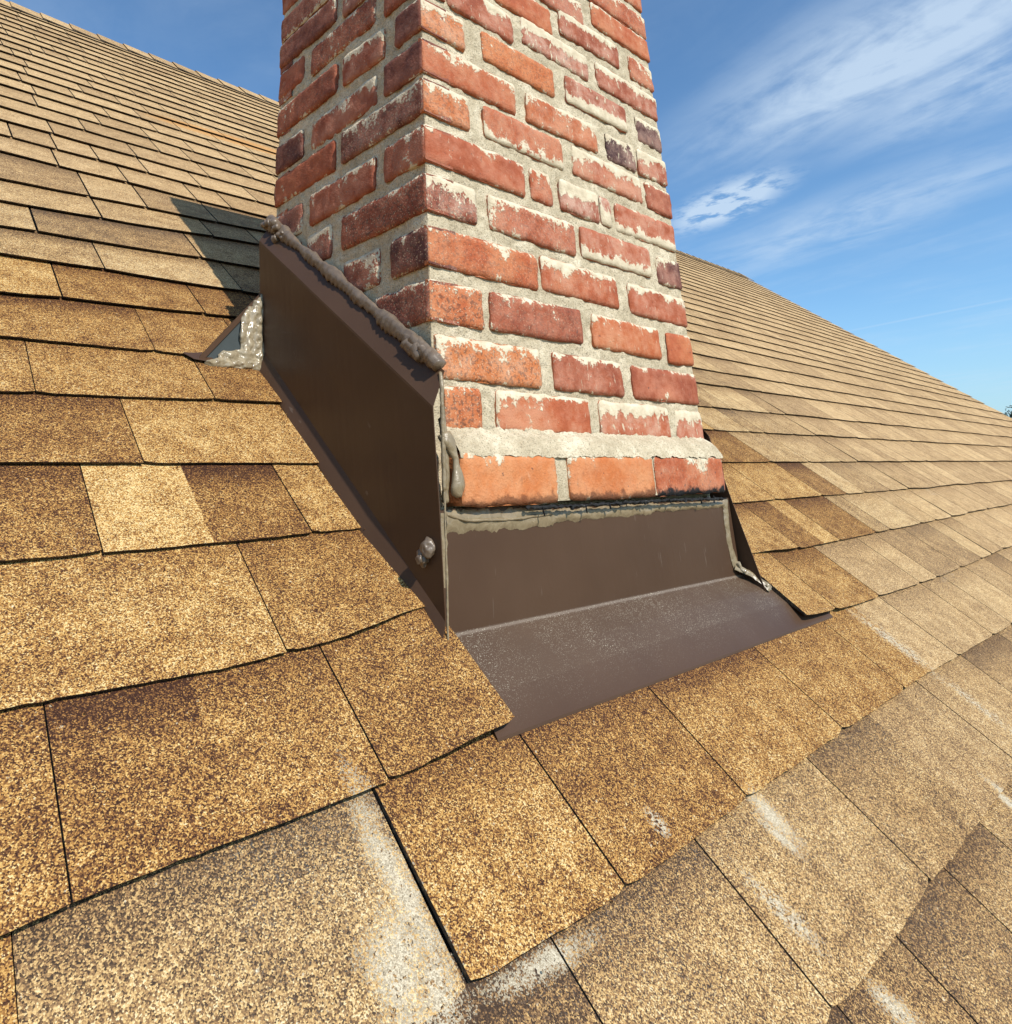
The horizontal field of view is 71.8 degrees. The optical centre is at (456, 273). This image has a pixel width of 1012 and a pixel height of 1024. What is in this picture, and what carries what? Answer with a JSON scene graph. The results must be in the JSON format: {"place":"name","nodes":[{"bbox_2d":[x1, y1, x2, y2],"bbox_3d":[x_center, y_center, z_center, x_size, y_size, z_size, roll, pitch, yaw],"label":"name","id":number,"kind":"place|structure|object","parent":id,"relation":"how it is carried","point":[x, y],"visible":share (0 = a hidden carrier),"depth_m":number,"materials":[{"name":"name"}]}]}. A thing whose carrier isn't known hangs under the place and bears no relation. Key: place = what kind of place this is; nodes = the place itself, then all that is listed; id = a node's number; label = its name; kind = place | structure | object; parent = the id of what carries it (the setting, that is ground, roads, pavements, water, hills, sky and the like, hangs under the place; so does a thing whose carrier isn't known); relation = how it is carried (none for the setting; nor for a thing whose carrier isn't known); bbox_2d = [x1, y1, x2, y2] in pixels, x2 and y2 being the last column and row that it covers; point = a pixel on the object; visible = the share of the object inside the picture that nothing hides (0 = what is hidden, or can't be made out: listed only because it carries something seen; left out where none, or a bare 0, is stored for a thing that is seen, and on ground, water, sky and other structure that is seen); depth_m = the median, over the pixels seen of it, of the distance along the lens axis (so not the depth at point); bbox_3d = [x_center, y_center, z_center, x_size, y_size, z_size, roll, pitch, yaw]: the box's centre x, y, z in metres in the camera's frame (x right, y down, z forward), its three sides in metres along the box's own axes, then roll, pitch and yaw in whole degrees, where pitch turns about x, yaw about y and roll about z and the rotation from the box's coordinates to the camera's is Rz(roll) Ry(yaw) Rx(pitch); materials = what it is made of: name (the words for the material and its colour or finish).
{"place":"outdoors","nodes":[
{"label":"outdoors","id":0,"kind":"place"},
{"bbox_2d":[6,369,1003,1014],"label":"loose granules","id":1,"kind":"object","parent":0,"point":[618,705],"visible":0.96,"depth_m":0.92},
{"bbox_2d":[0,0,1011,1023],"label":"roof","id":2,"kind":"structure","parent":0,"point":[342,807],"depth_m":0.72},
{"bbox_2d":[183,293,263,370],"bbox_3d":[-0.380,0.089,1.163,0.139,0.146,0.027,13,-23,-41],"label":"water diverter","id":3,"kind":"object","parent":2,"relation":"on","point":[237,342],"visible":1,"depth_m":1.17,"materials":[{"name":"grey metal"}]},
{"bbox_2d":[274,0,726,515],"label":"brick chimney","id":4,"kind":"object","parent":2,"relation":"on","point":[475,194],"visible":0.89,"depth_m":1.11,"materials":[{"name":"red brick"}]},
{"bbox_2d":[259,215,832,741],"bbox_3d":[0.149,0.250,1.254,0.860,0.737,0.550,13,-23,-41],"label":"chimney flashing","id":5,"kind":"object","parent":2,"relation":"on","point":[549,615],"visible":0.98,"depth_m":0.93,"materials":[{"name":"brown metal"}]},
{"bbox_2d":[5,0,1011,416],"label":"sky","id":6,"kind":"structure","parent":0,"point":[851,160],"materials":[{"name":"blue"}]},
{"bbox_2d":[1004,405,1011,417],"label":"tree","id":7,"kind":"object","parent":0,"point":[1008,412],"visible":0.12,"depth_m":55.65,"materials":[{"name":"green plant"}]}
]}

